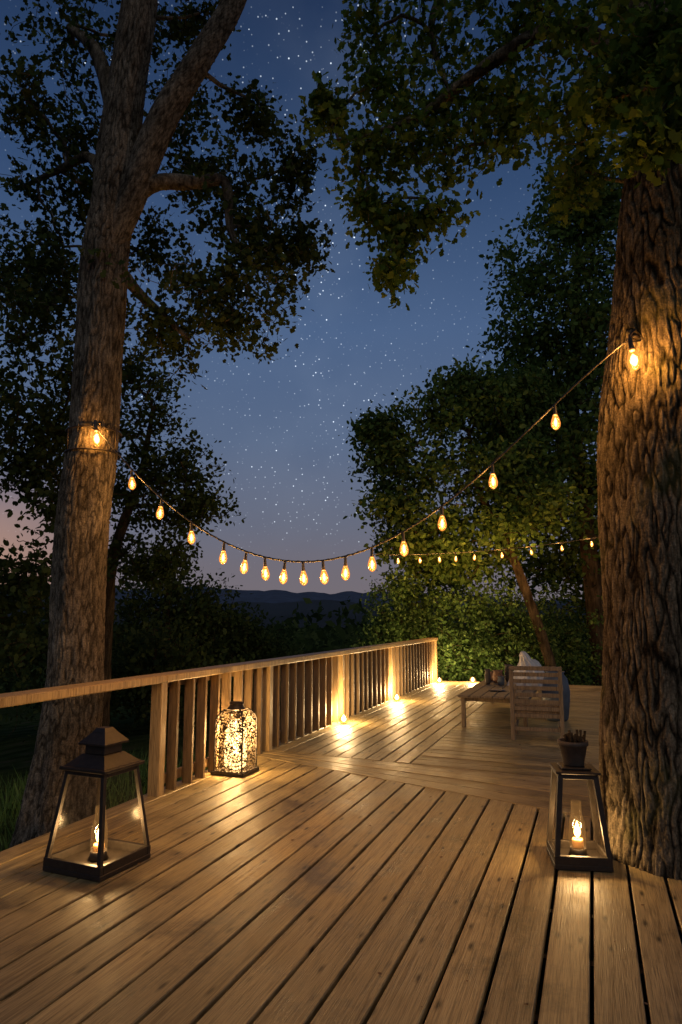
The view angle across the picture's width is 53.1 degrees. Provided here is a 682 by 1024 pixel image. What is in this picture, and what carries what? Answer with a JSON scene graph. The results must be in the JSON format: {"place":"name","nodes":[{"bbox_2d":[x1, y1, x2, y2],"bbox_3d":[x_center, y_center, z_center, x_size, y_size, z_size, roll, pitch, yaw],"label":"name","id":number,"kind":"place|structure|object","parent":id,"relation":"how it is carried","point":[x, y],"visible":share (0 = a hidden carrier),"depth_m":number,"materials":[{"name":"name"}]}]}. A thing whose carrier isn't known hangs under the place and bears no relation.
{"place":"outdoors","nodes":[
{"label":"outdoors","id":0,"kind":"place"},
{"bbox_2d":[0,590,585,627],"bbox_3d":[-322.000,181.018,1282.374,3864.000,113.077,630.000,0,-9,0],"label":"hills","id":1,"kind":"structure","parent":0,"point":[279,610],"depth_m":1259.69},
{"bbox_2d":[0,0,628,600],"label":"sky","id":2,"kind":"structure","parent":0,"point":[278,424],"materials":[{"name":"blue"}]},
{"bbox_2d":[0,628,650,1023],"bbox_3d":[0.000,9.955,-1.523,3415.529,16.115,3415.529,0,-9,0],"label":"ground","id":3,"kind":"structure","parent":0,"point":[18,752],"depth_m":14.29,"materials":[{"name":"green plant"}]},
{"bbox_2d":[0,207,127,690],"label":"broadleaf tree","id":4,"kind":"object","parent":3,"relation":"on","point":[44,449],"visible":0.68,"depth_m":9.90,"materials":[{"name":"green plant"}]},
{"bbox_2d":[0,585,164,741],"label":"broadleaf tree","id":5,"kind":"object","parent":3,"relation":"on","point":[116,628],"visible":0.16,"depth_m":17.35,"materials":[{"name":"green plant"}]},
{"bbox_2d":[39,332,246,726],"bbox_3d":[-3.818,0.885,13.058,4.034,9.013,2.927,0,-9,0],"label":"broadleaf tree","id":6,"kind":"object","parent":3,"relation":"on","point":[195,507],"visible":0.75,"depth_m":12.88,"materials":[{"name":"green plant"}]},
{"bbox_2d":[0,0,335,847],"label":"oak tree","id":7,"kind":"object","parent":3,"relation":"on","point":[122,180],"visible":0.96,"depth_m":6.58,"materials":[{"name":"brown plant"}]},
{"bbox_2d":[64,420,121,459],"bbox_3d":[-2.235,-0.636,6.118,0.487,0.243,0.585,0,-9,0],"label":"trunk lamp","id":8,"kind":"object","parent":7,"relation":"attached to","point":[96,439],"visible":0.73,"depth_m":5.94,"materials":[{"name":"brown metal"}]},
{"bbox_2d":[109,608,231,733],"bbox_3d":[-4.495,3.909,15.699,4.038,3.336,3.491,0,-9,0],"label":"broadleaf tree","id":9,"kind":"object","parent":3,"relation":"on","point":[174,659],"visible":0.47,"depth_m":15.37,"materials":[{"name":"green plant"}]},
{"bbox_2d":[113,542,239,717],"bbox_3d":[-4.928,3.465,19.735,3.932,5.292,3.823,-3,-9,19],"label":"broadleaf tree","id":10,"kind":"object","parent":3,"relation":"on","point":[142,612],"visible":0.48,"depth_m":19.45,"materials":[{"name":"green plant"}]},
{"bbox_2d":[136,567,263,665],"bbox_3d":[-4.347,3.891,20.635,3.976,4.651,3.465,0,-9,0],"label":"broadleaf tree","id":11,"kind":"object","parent":3,"relation":"on","point":[233,622],"visible":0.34,"depth_m":20.61,"materials":[{"name":"green plant"}]},
{"bbox_2d":[179,641,280,717],"bbox_3d":[-2.636,5.042,18.407,4.602,3.014,3.352,0,-9,0],"label":"broadleaf tree","id":12,"kind":"object","parent":3,"relation":"on","point":[239,659],"visible":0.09,"depth_m":18.43,"materials":[{"name":"green plant"}]},
{"bbox_2d":[235,620,314,687],"bbox_3d":[-3.024,6.087,27.349,3.905,3.579,3.729,6,-11,-34],"label":"broadleaf tree","id":13,"kind":"object","parent":3,"relation":"on","point":[293,649],"visible":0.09,"depth_m":27.50,"materials":[{"name":"green plant"}]},
{"bbox_2d":[0,596,590,709],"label":"woodland","id":14,"kind":"object","parent":3,"relation":"on","point":[315,638],"visible":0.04,"depth_m":53.81,"materials":[{"name":"green plant"}]},
{"bbox_2d":[340,561,448,658],"bbox_3d":[1.365,3.101,17.922,3.078,3.614,2.265,-3,-9,18],"label":"green shrub","id":15,"kind":"object","parent":3,"relation":"on","point":[382,629],"visible":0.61,"depth_m":17.63,"materials":[{"name":"green plant"}]},
{"bbox_2d":[387,566,501,681],"bbox_3d":[2.643,3.088,17.923,3.058,3.638,3.278,-4,-10,27],"label":"green shrub","id":16,"kind":"object","parent":3,"relation":"on","point":[453,658],"visible":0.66,"depth_m":17.53,"materials":[{"name":"green plant"}]},
{"bbox_2d":[338,353,592,666],"bbox_3d":[3.275,0.156,17.985,6.710,9.393,4.318,0,-9,0],"label":"broadleaf tree","id":17,"kind":"object","parent":3,"relation":"on","point":[462,396],"visible":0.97,"depth_m":17.76,"materials":[{"name":"green plant"}]},
{"bbox_2d":[289,0,681,968],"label":"oak tree","id":18,"kind":"object","parent":3,"relation":"on","point":[635,94],"visible":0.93,"depth_m":4.71,"materials":[{"name":"green plant"}]},
{"bbox_2d":[91,340,640,585],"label":"string lights","id":19,"kind":"object","parent":18,"relation":"hanging from","point":[442,523],"visible":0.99,"depth_m":4.93},
{"bbox_2d":[627,329,641,370],"bbox_3d":[1.950,-1.056,4.522,0.084,0.319,0.292,-5,-10,30],"label":"trunk lamp","id":20,"kind":"object","parent":18,"relation":"attached to","point":[634,363],"visible":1,"depth_m":4.41,"materials":[{"name":"yellow glass"}]},
{"bbox_2d":[441,571,534,681],"bbox_3d":[3.953,3.230,18.510,3.046,3.528,3.602,0,-9,0],"label":"green shrub","id":21,"kind":"object","parent":3,"relation":"on","point":[490,636],"visible":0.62,"depth_m":18.00,"materials":[{"name":"green plant"}]},
{"bbox_2d":[466,576,571,677],"bbox_3d":[4.816,3.456,18.837,2.801,3.481,2.955,0,-9,0],"label":"green shrub","id":22,"kind":"object","parent":3,"relation":"on","point":[530,629],"visible":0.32,"depth_m":18.66,"materials":[{"name":"green plant"}]},
{"bbox_2d":[462,118,622,685],"bbox_3d":[7.159,-3.574,21.076,7.541,17.669,7.308,0,-9,0],"label":"broadleaf tree","id":23,"kind":"object","parent":3,"relation":"on","point":[584,325],"visible":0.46,"depth_m":20.22,"materials":[{"name":"green plant"}]},
{"bbox_2d":[374,533,598,563],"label":"string lights","id":24,"kind":"object","parent":23,"relation":"hanging from","point":[502,555],"visible":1,"depth_m":16.56},
{"bbox_2d":[423,808,681,1023],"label":"deck frame","id":25,"kind":"object","parent":3,"relation":"on","point":[536,1018],"depth_m":3.52,"materials":[{"name":"brown wood"}]},
{"bbox_2d":[0,681,681,1023],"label":"deck","id":26,"kind":"structure","parent":25,"relation":"on","point":[210,910],"depth_m":3.66,"materials":[{"name":"brown wood"}]},
{"bbox_2d":[43,726,150,881],"bbox_3d":[-1.486,1.758,4.233,0.444,0.817,0.444,-4,-10,24],"label":"lantern","id":27,"kind":"object","parent":26,"relation":"on","point":[98,857],"visible":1,"depth_m":4.16,"materials":[{"name":"brown metal"}]},
{"bbox_2d":[0,638,437,796],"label":"wooden railing","id":28,"kind":"object","parent":26,"relation":"on","point":[327,687],"visible":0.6,"depth_m":7.81,"materials":[{"name":"brown wood"}]},
{"bbox_2d":[210,701,258,776],"bbox_3d":[-1.030,2.201,6.694,0.357,0.667,0.357,-3,-9,20],"label":"lantern","id":29,"kind":"object","parent":26,"relation":"on","point":[236,739],"visible":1,"depth_m":6.58,"materials":[{"name":"grey metal"}]},
{"bbox_2d":[458,678,541,727],"bbox_3d":[2.556,2.916,10.562,0.948,0.429,3.000,-3,-9,20],"label":"garden table","id":30,"kind":"object","parent":26,"relation":"on","point":[480,692],"visible":0.49,"depth_m":9.40,"materials":[{"name":"brown wood"}]},
{"bbox_2d":[485,669,490,683],"bbox_3d":[2.342,2.628,10.900,0.100,0.240,0.100,0,-9,0],"label":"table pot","id":31,"kind":"object","parent":30,"relation":"on","point":[487,677],"visible":1,"depth_m":10.87,"materials":[{"name":"ceramic"}]},
{"bbox_2d":[488,689,505,690],"bbox_3d":[2.271,2.588,9.910,0.260,0.020,0.260,0,-9,0],"label":"plate","id":32,"kind":"object","parent":30,"relation":"on","point":[497,689],"visible":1,"depth_m":9.94,"materials":[{"name":"brown wood"}]},
{"bbox_2d":[492,670,502,682],"bbox_3d":[2.558,2.684,11.136,0.180,0.200,0.180,0,-9,0],"label":"table pot","id":33,"kind":"object","parent":30,"relation":"on","point":[496,673],"visible":0.8,"depth_m":11.08,"materials":[{"name":"brown ceramic"}]},
{"bbox_2d":[497,676,504,685],"bbox_3d":[2.515,2.652,10.726,0.120,0.140,0.120,0,-9,0],"label":"table pot","id":34,"kind":"object","parent":30,"relation":"on","point":[501,680],"visible":1,"depth_m":10.69,"materials":[{"name":"grey ceramic"}]},
{"bbox_2d":[504,664,511,681],"bbox_3d":[2.792,2.680,11.373,0.140,0.280,0.140,0,-9,0],"label":"table pot","id":35,"kind":"object","parent":30,"relation":"on","point":[506,672],"visible":0.66,"depth_m":11.34,"materials":[{"name":"ceramic"}]},
{"bbox_2d":[509,666,564,739],"bbox_3d":[2.471,2.385,8.610,0.645,0.890,0.575,-3,-9,17],"label":"garden chair","id":36,"kind":"object","parent":26,"relation":"on","point":[549,709],"visible":0.98,"depth_m":8.37,"materials":[{"name":"brown wood"}]},
{"bbox_2d":[507,651,543,685],"bbox_3d":[2.919,2.451,10.710,0.585,0.532,0.577,8,-12,-42],"label":"cushion","id":37,"kind":"object","parent":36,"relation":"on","point":[525,659],"visible":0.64,"depth_m":10.60,"materials":[{"name":"beige fabric"}]},
{"bbox_2d":[542,671,569,721],"bbox_3d":[3.151,2.693,10.001,0.400,0.700,0.400,0,-9,0],"label":"ceramic urn","id":38,"kind":"object","parent":26,"relation":"on","point":[566,696],"visible":0.45,"depth_m":9.86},
{"bbox_2d":[546,762,613,871],"bbox_3d":[1.470,1.883,4.264,0.336,0.579,0.336,-1,-9,8],"label":"lantern","id":39,"kind":"object","parent":26,"relation":"on","point":[577,853],"visible":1,"depth_m":4.19,"materials":[{"name":"brown metal"}]},
{"bbox_2d":[557,730,588,766],"bbox_3d":[1.470,1.493,4.324,0.188,0.210,0.188,0,-9,0],"label":"flower pot","id":40,"kind":"object","parent":39,"relation":"on","point":[573,748],"visible":1,"depth_m":4.26,"materials":[{"name":"ceramic"}]},
{"bbox_2d":[514,583,603,685],"bbox_3d":[7.113,3.740,20.211,4.979,3.250,3.727,3,-9,-19],"label":"green shrub","id":41,"kind":"object","parent":3,"relation":"on","point":[574,669],"visible":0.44,"depth_m":19.23,"materials":[{"name":"green plant"}]},
{"bbox_2d":[115,586,584,605],"bbox_3d":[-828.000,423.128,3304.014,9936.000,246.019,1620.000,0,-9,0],"label":"distant hills","id":42,"kind":"structure","parent":0,"point":[275,596],"depth_m":3327.58,"materials":[{"name":"black"}]}
]}

